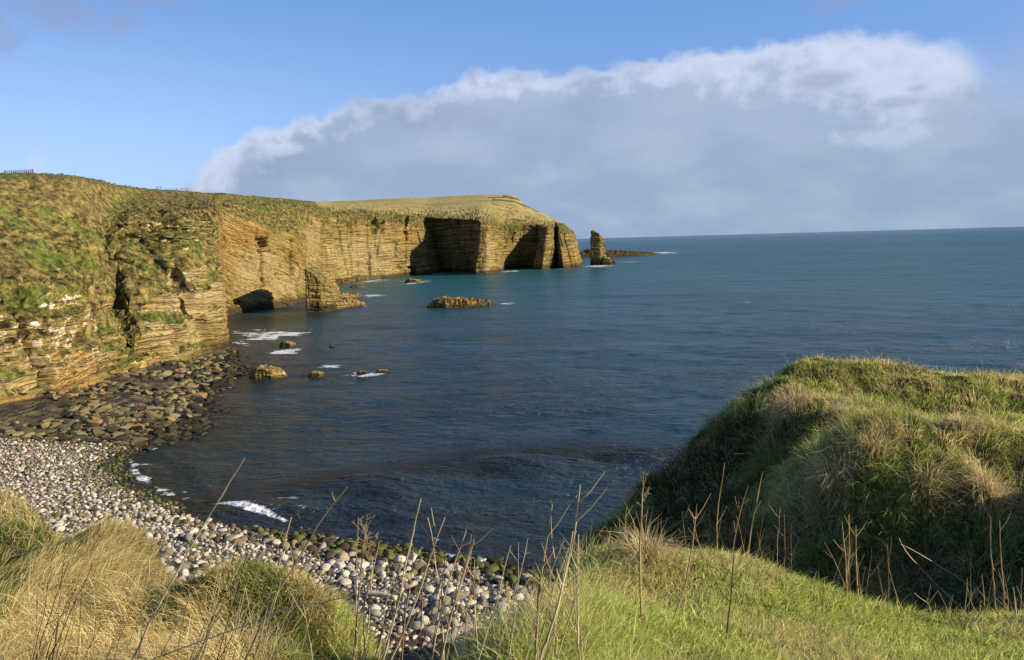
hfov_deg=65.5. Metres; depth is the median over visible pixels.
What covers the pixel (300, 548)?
cobble
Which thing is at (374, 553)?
cobble
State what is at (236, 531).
cobble
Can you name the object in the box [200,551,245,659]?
dry stalk
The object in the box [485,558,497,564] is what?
cobble
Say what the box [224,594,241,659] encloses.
dry stalk
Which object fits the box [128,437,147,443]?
boulder
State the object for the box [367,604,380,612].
cobble
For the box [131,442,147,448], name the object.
boulder
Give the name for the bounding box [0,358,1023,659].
ground
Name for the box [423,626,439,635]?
cobble
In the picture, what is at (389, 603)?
dry stalk
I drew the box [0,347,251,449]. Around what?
platform boulders
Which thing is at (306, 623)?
dry stalk
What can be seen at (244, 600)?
dry stalk
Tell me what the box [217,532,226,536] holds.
cobble
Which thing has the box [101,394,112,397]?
boulder
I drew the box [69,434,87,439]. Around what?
boulder
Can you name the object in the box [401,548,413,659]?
dry stalk
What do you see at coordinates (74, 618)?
dry stalk
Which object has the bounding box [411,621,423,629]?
cobble
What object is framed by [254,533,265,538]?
cobble
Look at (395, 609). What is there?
dry stalk
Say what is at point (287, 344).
sea rock
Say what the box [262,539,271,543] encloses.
cobble
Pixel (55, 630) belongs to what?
dry stalk
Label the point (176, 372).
boulder
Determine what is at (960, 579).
dry stalk
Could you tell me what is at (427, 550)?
cobble
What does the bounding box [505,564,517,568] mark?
cobble
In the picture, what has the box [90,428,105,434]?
boulder
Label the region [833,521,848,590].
dry stalk
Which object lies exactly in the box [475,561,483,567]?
cobble
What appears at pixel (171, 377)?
boulder
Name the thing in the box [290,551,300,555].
cobble
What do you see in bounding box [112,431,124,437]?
boulder
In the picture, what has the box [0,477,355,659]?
bank grass
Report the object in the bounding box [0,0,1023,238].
sky
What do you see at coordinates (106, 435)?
boulder
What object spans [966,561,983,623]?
dry stalk
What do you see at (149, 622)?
dry stalk
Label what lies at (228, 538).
cobble
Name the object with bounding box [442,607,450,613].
cobble
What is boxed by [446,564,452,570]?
cobble
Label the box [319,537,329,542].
cobble
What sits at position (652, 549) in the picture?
grass tussock
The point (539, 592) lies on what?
dry stalk
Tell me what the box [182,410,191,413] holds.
boulder
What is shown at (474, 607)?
dry stalk
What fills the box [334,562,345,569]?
cobble
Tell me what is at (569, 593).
dry stalk
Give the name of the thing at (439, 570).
cobble
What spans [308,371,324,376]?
sea rock
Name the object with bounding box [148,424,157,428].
boulder
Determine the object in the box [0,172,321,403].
cliff
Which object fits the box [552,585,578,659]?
dry stalk
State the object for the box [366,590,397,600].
driftwood log
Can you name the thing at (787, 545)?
dry stalk
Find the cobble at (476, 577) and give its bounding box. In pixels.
[468,573,479,580]
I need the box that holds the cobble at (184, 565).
[176,563,189,571]
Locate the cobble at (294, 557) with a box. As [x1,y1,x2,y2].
[290,555,297,561]
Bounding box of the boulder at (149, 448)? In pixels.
[144,446,151,450]
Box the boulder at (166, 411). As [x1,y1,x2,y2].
[162,409,172,413]
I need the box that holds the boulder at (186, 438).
[179,436,191,439]
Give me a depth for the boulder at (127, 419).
89.97 m
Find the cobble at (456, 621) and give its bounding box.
[445,617,457,625]
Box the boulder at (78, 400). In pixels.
[74,399,83,402]
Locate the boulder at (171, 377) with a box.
[164,375,174,379]
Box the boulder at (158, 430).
[150,427,163,434]
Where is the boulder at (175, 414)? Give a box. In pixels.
[167,413,180,416]
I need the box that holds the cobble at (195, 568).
[189,567,203,573]
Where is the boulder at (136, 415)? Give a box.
[132,412,142,417]
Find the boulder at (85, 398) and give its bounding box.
[78,396,90,400]
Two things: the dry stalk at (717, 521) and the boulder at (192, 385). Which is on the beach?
the boulder at (192, 385)
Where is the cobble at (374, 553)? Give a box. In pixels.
[370,550,378,557]
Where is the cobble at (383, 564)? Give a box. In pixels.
[376,562,386,566]
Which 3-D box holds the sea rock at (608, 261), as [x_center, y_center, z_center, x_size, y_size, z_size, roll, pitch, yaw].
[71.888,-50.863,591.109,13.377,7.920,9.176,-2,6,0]
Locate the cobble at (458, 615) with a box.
[453,613,460,618]
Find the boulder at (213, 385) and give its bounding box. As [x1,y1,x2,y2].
[208,383,218,387]
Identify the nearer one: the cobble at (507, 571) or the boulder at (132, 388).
the cobble at (507, 571)
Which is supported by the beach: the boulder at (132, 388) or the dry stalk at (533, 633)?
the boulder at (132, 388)
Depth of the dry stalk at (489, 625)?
3.53 m
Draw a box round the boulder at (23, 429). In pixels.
[15,427,26,432]
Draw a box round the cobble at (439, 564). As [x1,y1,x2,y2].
[433,561,445,568]
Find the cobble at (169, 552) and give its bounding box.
[164,548,173,554]
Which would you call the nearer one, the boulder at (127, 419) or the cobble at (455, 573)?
the cobble at (455, 573)
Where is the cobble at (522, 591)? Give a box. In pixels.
[517,587,527,594]
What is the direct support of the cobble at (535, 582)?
on the beach
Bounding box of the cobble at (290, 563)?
[282,560,292,566]
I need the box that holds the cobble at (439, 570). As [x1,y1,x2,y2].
[435,568,449,574]
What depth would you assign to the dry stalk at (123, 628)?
3.19 m
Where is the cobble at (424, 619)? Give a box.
[416,615,429,624]
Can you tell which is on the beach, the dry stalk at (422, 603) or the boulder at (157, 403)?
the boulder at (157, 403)
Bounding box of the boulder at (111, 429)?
[107,426,120,432]
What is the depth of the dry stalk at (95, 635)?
3.33 m
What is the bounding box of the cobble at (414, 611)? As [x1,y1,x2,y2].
[408,609,418,614]
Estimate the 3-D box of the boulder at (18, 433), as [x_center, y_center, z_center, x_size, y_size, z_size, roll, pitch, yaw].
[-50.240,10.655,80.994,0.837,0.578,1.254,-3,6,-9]
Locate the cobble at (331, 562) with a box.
[328,559,335,565]
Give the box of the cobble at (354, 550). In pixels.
[349,549,360,552]
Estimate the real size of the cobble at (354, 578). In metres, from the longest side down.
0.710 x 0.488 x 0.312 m
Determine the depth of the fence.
174.82 m
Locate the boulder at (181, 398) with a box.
[177,397,185,400]
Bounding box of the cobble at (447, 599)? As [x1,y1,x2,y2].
[442,595,450,605]
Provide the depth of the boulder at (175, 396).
104.02 m
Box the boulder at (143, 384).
[137,383,147,386]
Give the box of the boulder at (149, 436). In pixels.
[141,434,153,440]
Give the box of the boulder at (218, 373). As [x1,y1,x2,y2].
[214,371,225,374]
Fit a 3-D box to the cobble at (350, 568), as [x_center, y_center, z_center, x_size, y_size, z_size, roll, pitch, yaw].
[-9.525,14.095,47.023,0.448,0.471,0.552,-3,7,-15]
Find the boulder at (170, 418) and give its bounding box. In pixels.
[164,416,175,420]
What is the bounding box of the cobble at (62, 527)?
[55,525,64,531]
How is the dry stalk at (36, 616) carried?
on the ground at (864, 384)
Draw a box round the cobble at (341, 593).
[336,589,347,596]
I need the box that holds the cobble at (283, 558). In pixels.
[278,554,289,561]
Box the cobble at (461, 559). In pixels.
[459,555,471,561]
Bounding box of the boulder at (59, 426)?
[56,424,71,428]
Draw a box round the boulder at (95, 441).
[89,439,101,443]
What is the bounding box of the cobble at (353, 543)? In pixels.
[348,541,356,546]
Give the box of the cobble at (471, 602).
[465,599,476,605]
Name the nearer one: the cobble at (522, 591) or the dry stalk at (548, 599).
the dry stalk at (548, 599)
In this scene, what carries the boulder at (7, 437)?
on the beach
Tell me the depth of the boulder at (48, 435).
80.70 m
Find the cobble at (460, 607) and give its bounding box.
[454,604,465,610]
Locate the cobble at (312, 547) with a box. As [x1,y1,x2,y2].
[306,544,318,551]
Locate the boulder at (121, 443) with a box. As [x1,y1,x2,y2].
[113,441,128,445]
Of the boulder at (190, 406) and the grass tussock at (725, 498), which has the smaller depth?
the grass tussock at (725, 498)
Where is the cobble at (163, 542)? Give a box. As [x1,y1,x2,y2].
[157,540,167,544]
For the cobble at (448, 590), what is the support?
on the beach
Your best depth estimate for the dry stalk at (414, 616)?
3.49 m
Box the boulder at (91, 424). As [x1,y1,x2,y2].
[86,422,98,426]
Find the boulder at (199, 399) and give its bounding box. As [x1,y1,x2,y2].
[192,397,203,400]
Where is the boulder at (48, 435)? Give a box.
[42,434,52,437]
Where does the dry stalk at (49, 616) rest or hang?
on the ground at (864, 384)
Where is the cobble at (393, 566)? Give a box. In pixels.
[390,564,402,571]
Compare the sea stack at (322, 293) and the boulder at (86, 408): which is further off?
the sea stack at (322, 293)
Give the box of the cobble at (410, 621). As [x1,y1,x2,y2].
[405,618,414,624]
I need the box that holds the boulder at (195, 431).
[191,429,202,433]
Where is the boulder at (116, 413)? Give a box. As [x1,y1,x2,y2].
[109,411,123,416]
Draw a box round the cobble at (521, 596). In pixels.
[512,593,523,599]
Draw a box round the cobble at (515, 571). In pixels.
[513,568,524,574]
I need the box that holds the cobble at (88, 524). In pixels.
[83,522,96,527]
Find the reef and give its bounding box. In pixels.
[579,249,657,257]
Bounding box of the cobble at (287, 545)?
[279,541,289,549]
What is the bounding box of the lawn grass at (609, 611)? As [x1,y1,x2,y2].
[314,516,1023,659]
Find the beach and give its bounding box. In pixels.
[0,327,548,659]
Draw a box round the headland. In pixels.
[315,194,583,279]
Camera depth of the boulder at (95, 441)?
79.64 m
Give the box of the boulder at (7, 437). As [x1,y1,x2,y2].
[0,436,15,438]
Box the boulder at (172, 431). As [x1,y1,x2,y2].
[167,428,176,435]
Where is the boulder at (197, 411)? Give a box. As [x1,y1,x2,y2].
[192,409,201,413]
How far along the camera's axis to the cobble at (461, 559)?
49.83 m
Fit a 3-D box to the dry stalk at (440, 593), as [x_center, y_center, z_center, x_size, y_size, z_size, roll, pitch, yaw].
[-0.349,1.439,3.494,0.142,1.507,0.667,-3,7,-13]
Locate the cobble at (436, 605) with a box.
[431,600,439,609]
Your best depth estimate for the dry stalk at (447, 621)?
3.47 m
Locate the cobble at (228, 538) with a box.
[223,534,233,541]
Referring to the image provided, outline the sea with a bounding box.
[118,227,1023,576]
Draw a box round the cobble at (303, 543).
[299,540,311,545]
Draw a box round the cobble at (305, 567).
[303,564,311,569]
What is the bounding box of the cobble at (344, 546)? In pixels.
[337,542,349,550]
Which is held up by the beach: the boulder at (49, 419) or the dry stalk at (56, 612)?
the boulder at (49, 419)
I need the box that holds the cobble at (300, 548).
[297,546,306,550]
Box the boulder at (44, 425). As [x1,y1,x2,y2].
[37,422,49,428]
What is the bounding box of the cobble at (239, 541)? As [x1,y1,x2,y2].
[232,538,242,543]
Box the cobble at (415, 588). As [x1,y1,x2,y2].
[410,586,419,591]
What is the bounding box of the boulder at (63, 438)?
[56,437,70,440]
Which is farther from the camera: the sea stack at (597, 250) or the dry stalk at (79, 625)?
the sea stack at (597, 250)
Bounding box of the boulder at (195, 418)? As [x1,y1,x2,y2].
[189,417,198,420]
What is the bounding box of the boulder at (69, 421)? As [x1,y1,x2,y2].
[63,419,74,423]
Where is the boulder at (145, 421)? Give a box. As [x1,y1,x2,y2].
[138,419,151,423]
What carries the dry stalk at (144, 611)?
on the ground at (864, 384)
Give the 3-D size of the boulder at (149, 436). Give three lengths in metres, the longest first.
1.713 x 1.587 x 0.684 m
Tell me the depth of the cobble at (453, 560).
49.16 m
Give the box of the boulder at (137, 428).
[128,426,142,430]
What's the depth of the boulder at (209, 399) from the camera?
104.68 m
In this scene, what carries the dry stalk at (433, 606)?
on the ground at (864, 384)
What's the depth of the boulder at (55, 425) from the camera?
86.14 m
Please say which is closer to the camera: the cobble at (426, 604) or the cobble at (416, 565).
the cobble at (426, 604)
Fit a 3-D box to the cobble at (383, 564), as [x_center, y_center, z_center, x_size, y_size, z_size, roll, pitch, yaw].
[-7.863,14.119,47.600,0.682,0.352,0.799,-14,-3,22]
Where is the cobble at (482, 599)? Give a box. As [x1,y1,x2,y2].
[478,595,486,602]
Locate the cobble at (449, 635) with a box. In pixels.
[446,629,459,641]
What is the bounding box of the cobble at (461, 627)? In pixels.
[457,623,471,631]
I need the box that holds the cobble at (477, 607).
[475,605,482,609]
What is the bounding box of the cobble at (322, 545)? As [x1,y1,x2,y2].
[318,542,325,549]
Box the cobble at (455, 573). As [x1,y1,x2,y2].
[449,570,462,576]
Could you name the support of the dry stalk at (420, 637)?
on the ground at (864, 384)
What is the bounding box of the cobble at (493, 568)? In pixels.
[486,565,496,571]
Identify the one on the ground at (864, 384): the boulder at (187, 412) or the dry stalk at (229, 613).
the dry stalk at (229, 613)
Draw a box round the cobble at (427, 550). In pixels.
[422,548,435,552]
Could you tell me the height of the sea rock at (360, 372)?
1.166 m
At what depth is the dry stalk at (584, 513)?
3.18 m
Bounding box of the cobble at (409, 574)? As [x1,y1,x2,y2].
[402,572,413,578]
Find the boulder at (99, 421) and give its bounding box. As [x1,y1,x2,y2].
[88,419,102,423]
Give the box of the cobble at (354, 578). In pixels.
[351,575,361,580]
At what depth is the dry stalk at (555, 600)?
4.20 m
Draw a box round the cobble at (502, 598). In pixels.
[498,597,506,602]
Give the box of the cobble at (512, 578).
[507,575,517,582]
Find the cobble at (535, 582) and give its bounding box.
[531,581,541,587]
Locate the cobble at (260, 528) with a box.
[256,526,264,531]
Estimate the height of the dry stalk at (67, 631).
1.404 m
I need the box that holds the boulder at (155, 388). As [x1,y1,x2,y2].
[151,387,159,390]
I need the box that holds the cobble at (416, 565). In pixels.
[411,562,422,569]
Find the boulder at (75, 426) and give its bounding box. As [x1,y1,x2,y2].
[70,424,80,428]
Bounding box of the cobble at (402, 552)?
[397,550,406,554]
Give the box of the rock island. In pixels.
[426,296,495,307]
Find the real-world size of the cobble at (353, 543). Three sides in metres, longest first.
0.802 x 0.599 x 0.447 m
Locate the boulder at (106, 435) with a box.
[101,434,112,437]
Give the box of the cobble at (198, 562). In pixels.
[196,560,207,565]
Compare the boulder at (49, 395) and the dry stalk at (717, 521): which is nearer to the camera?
the dry stalk at (717, 521)
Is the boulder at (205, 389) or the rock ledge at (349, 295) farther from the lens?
the rock ledge at (349, 295)
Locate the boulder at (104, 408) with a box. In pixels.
[94,405,108,410]
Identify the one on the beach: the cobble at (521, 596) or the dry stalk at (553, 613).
the cobble at (521, 596)
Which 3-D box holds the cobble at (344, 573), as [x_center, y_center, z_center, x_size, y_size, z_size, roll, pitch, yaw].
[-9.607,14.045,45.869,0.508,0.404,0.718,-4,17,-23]
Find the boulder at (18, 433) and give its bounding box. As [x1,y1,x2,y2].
[12,431,23,436]
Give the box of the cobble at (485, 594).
[479,592,488,597]
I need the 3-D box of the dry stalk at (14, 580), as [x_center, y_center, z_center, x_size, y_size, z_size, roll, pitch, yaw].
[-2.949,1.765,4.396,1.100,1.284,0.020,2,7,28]
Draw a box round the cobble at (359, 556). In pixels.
[357,551,371,559]
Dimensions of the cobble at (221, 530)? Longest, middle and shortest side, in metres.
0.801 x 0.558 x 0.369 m
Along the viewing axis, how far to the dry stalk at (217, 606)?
4.43 m
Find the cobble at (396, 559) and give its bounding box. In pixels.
[393,555,405,562]
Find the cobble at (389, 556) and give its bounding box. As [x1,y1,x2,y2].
[385,553,393,560]
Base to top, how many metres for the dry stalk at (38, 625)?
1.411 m
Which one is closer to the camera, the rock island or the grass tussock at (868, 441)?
the grass tussock at (868, 441)
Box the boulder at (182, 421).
[178,419,188,423]
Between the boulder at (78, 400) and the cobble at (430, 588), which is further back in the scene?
the boulder at (78, 400)
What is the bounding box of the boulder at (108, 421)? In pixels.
[103,418,114,424]
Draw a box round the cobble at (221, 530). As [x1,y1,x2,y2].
[217,528,226,532]
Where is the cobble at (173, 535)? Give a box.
[169,533,177,537]
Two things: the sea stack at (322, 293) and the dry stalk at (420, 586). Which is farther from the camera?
the sea stack at (322, 293)
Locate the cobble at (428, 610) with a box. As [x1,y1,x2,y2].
[425,606,437,615]
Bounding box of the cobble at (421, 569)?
[418,566,429,573]
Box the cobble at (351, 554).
[348,552,355,556]
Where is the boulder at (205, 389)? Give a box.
[199,387,208,391]
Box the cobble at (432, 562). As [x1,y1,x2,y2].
[427,559,436,564]
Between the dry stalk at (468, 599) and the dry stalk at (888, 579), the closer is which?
the dry stalk at (468, 599)
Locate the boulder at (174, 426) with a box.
[167,424,177,428]
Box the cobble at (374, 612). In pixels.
[370,609,381,615]
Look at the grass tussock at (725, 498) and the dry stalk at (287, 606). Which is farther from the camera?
the grass tussock at (725, 498)
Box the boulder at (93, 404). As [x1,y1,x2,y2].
[87,402,99,405]
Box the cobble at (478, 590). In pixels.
[471,588,482,594]
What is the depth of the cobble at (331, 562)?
47.93 m
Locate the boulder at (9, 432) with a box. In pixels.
[3,429,15,435]
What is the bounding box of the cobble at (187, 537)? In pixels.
[183,533,191,541]
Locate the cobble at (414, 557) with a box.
[409,553,417,558]
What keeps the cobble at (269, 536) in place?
on the beach
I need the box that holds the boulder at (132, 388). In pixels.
[127,387,138,390]
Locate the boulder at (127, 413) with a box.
[123,411,133,416]
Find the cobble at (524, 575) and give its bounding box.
[520,573,531,578]
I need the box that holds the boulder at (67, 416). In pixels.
[62,414,74,417]
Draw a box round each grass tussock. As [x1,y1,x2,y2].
[583,508,701,591]
[691,469,754,515]
[723,428,801,496]
[742,369,839,466]
[762,418,886,571]
[780,507,853,580]
[819,394,872,430]
[827,412,924,505]
[831,427,927,530]
[839,479,940,579]
[855,536,981,612]
[864,437,989,565]
[912,409,1007,458]
[922,445,1023,572]
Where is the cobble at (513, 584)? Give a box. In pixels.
[510,582,518,587]
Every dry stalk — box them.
[0,554,27,609]
[21,561,38,657]
[27,602,60,659]
[31,587,48,659]
[32,580,48,659]
[35,562,71,659]
[36,574,62,656]
[38,592,63,659]
[39,594,74,658]
[45,589,75,659]
[48,564,92,659]
[52,555,64,659]
[56,573,80,659]
[58,583,80,659]
[59,598,76,659]
[76,590,81,659]
[84,607,112,658]
[93,584,95,657]
[105,597,133,659]
[106,565,148,658]
[114,591,139,658]
[120,558,149,659]
[123,606,151,659]
[131,458,244,659]
[142,560,222,659]
[152,596,349,659]
[156,589,169,659]
[176,529,202,659]
[190,617,206,659]
[192,577,222,659]
[193,536,237,658]
[194,573,220,659]
[195,542,237,659]
[197,599,219,659]
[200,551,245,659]
[202,547,222,657]
[208,529,283,659]
[212,572,247,659]
[217,551,247,659]
[218,615,239,659]
[222,594,230,658]
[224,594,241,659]
[228,588,244,658]
[232,544,269,659]
[233,554,263,659]
[239,550,295,659]
[240,615,259,658]
[244,487,347,659]
[244,584,254,654]
[253,517,291,659]
[262,591,276,659]
[263,548,291,659]
[264,602,277,659]
[269,556,311,659]
[272,565,307,659]
[275,548,298,659]
[286,585,322,659]
[298,587,316,659]
[329,590,361,659]
[331,541,379,659]
[345,516,381,659]
[355,517,364,659]
[363,559,372,659]
[363,572,366,659]
[373,564,396,659]
[374,547,420,659]
[380,542,411,659]
[382,499,420,659]
[390,508,444,659]
[398,571,434,659]
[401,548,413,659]
[417,550,430,659]
[418,520,451,659]
[418,543,451,655]
[420,601,421,659]
[427,517,443,659]
[427,528,492,659]
[431,530,472,658]
[436,574,458,659]
[440,572,442,655]
[441,539,474,659]
[442,543,457,659]
[446,583,467,659]
[447,585,472,657]
[453,539,479,658]
[454,560,478,656]
[478,545,510,659]
[491,539,535,659]
[498,542,537,659]
[507,548,526,658]
[509,591,533,659]
[515,599,540,659]
[520,526,563,659]
[523,531,576,659]
[524,504,569,659]
[528,544,573,659]
[531,575,575,659]
[537,558,577,659]
[539,531,572,659]
[541,471,607,659]
[544,526,604,659]
[550,580,558,632]
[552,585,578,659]
[561,583,591,659]
[566,534,578,659]
[574,534,584,651]
[578,539,582,659]
[606,518,627,545]
[629,471,651,621]
[672,494,710,621]
[688,513,703,550]
[716,463,726,551]
[719,544,747,640]
[731,487,748,554]
[734,508,754,554]
[747,471,762,557]
[782,520,791,564]
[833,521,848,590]
[841,545,855,592]
[842,517,858,592]
[843,557,856,596]
[845,517,866,595]
[887,548,900,606]
[888,537,891,601]
[899,539,961,609]
[903,545,1010,611]
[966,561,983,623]
[976,571,998,617]
[990,516,1003,613]
[993,512,1011,612]
[998,570,1017,615]
[1013,587,1016,622]
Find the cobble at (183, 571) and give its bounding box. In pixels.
[179,568,188,577]
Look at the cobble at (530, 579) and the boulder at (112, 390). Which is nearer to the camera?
the cobble at (530, 579)
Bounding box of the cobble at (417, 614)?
[413,612,423,620]
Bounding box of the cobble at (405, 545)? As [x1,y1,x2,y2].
[402,543,412,547]
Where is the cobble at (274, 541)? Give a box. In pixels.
[272,539,280,544]
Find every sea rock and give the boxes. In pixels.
[279,341,296,346]
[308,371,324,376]
[349,285,363,287]
[356,370,368,374]
[376,369,389,372]
[404,278,421,282]
[601,256,615,264]
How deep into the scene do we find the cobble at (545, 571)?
48.01 m
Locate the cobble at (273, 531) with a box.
[269,529,277,534]
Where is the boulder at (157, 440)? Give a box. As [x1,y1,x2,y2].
[151,438,164,443]
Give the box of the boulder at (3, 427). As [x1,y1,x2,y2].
[0,425,13,429]
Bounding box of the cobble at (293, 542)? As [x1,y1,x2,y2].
[290,539,297,546]
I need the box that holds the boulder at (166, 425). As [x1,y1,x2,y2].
[160,422,171,427]
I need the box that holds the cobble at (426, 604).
[417,601,429,607]
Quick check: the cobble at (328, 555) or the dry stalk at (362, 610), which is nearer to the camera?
the dry stalk at (362, 610)
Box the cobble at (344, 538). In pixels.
[337,536,348,541]
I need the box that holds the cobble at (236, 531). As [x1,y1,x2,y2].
[231,529,238,533]
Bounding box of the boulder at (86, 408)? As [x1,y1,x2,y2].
[81,406,89,410]
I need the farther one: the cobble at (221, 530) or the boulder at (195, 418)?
the boulder at (195, 418)
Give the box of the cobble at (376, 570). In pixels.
[371,567,383,573]
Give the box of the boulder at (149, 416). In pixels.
[144,414,154,418]
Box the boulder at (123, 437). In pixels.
[112,433,128,440]
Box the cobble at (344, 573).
[340,570,349,576]
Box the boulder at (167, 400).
[163,398,170,403]
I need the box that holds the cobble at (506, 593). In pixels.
[501,591,511,598]
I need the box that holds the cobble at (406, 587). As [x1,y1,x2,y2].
[403,584,412,589]
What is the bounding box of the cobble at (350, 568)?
[347,564,353,570]
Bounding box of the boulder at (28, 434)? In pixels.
[20,432,34,437]
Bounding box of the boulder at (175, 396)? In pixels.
[168,394,177,398]
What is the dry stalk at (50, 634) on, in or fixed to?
on the ground at (864, 384)
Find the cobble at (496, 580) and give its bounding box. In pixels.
[494,578,503,583]
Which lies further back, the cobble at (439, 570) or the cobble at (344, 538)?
the cobble at (344, 538)
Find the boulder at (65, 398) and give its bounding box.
[57,396,68,400]
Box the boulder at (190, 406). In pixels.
[186,404,196,408]
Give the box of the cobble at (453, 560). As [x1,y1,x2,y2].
[451,558,459,563]
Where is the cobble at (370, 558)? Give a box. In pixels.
[365,555,374,560]
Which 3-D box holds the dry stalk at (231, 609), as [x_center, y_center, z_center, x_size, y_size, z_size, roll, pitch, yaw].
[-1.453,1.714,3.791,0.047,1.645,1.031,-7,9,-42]
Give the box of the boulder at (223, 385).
[218,383,229,386]
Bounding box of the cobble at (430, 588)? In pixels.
[423,585,433,592]
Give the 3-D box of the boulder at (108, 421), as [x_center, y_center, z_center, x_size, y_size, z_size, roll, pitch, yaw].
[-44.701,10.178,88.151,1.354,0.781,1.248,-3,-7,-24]
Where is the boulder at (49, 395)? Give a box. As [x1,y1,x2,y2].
[41,393,52,398]
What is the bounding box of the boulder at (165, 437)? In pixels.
[160,435,169,439]
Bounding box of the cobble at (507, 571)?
[504,569,512,574]
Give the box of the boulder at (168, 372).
[161,370,172,375]
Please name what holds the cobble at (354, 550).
on the beach
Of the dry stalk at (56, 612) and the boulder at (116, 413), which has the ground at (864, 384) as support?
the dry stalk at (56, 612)
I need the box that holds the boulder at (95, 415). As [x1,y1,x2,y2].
[86,414,101,417]
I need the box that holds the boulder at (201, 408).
[193,407,206,411]
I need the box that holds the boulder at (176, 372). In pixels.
[172,371,182,374]
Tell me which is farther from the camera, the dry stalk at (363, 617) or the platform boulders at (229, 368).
the platform boulders at (229, 368)
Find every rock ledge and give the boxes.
[334,276,382,284]
[335,298,365,309]
[341,292,362,298]
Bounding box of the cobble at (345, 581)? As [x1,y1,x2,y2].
[339,578,351,585]
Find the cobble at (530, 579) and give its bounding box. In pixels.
[526,576,536,583]
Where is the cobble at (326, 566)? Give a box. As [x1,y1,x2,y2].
[320,563,330,570]
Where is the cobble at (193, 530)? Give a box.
[186,528,198,533]
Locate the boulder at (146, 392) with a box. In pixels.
[142,390,152,394]
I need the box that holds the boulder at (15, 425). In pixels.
[8,423,20,427]
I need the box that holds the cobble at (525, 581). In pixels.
[519,579,529,585]
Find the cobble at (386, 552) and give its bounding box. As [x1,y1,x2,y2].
[384,550,395,556]
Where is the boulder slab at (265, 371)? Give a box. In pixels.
[248,364,287,378]
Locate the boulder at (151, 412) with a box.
[145,411,156,414]
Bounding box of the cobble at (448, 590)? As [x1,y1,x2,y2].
[442,587,454,594]
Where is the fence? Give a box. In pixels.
[4,169,33,172]
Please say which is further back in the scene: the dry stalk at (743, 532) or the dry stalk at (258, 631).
the dry stalk at (743, 532)
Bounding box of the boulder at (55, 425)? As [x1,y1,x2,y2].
[51,422,60,427]
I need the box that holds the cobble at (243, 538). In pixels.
[238,536,247,541]
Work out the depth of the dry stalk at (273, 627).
3.37 m
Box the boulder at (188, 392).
[185,390,195,394]
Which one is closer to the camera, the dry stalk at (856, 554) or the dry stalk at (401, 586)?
the dry stalk at (401, 586)
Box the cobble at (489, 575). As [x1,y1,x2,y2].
[485,572,495,577]
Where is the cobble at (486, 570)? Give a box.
[482,568,491,573]
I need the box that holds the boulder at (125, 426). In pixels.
[117,425,130,428]
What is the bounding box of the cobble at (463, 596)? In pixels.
[446,591,466,600]
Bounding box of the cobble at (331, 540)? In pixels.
[329,538,336,542]
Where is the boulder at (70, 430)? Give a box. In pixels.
[65,428,79,434]
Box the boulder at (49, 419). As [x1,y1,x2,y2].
[41,417,53,422]
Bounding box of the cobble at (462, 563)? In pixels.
[458,561,468,567]
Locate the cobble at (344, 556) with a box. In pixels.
[336,552,348,560]
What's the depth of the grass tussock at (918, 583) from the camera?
10.88 m
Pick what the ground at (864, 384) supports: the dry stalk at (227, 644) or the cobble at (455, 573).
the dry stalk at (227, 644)
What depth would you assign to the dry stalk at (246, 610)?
3.55 m
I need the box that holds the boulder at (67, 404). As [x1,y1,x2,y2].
[62,402,74,407]
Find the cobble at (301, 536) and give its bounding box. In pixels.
[292,534,304,541]
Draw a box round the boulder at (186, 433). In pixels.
[182,431,191,435]
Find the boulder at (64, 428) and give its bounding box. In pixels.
[58,426,70,431]
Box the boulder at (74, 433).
[71,431,85,435]
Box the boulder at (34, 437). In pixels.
[30,435,41,439]
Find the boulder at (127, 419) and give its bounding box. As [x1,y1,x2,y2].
[123,417,135,421]
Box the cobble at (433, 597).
[431,591,443,600]
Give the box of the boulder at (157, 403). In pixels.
[151,401,164,406]
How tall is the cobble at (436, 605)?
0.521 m
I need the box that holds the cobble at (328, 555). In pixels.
[323,552,336,558]
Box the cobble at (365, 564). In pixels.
[357,561,369,568]
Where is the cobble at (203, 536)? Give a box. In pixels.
[197,534,207,539]
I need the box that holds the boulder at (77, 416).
[72,414,82,418]
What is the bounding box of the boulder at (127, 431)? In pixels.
[120,429,131,433]
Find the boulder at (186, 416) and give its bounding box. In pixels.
[180,414,192,418]
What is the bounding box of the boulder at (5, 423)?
[0,422,9,425]
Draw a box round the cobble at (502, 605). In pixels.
[494,602,506,613]
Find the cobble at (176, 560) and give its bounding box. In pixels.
[171,558,181,563]
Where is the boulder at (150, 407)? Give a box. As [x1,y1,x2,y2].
[146,406,157,409]
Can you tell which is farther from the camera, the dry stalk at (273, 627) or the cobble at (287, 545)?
the cobble at (287, 545)
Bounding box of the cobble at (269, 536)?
[264,534,274,539]
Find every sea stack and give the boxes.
[304,267,341,311]
[590,230,605,264]
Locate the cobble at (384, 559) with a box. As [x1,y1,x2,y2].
[375,557,387,561]
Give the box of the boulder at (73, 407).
[66,405,78,410]
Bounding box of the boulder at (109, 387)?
[105,386,118,390]
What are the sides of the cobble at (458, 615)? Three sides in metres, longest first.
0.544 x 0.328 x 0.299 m
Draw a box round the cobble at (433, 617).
[431,612,440,620]
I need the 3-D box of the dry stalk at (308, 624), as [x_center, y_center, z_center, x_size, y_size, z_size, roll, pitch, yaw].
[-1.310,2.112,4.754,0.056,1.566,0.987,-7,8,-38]
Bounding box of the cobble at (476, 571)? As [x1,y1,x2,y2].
[467,570,479,575]
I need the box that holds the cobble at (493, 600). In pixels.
[490,594,500,602]
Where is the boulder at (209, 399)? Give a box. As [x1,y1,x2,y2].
[204,398,214,400]
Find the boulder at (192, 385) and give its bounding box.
[187,383,196,387]
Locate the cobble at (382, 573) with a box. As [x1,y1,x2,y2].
[379,571,385,577]
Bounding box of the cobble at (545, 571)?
[539,568,552,574]
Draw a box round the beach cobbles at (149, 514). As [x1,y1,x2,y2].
[0,433,560,658]
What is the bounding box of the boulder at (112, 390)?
[107,388,117,392]

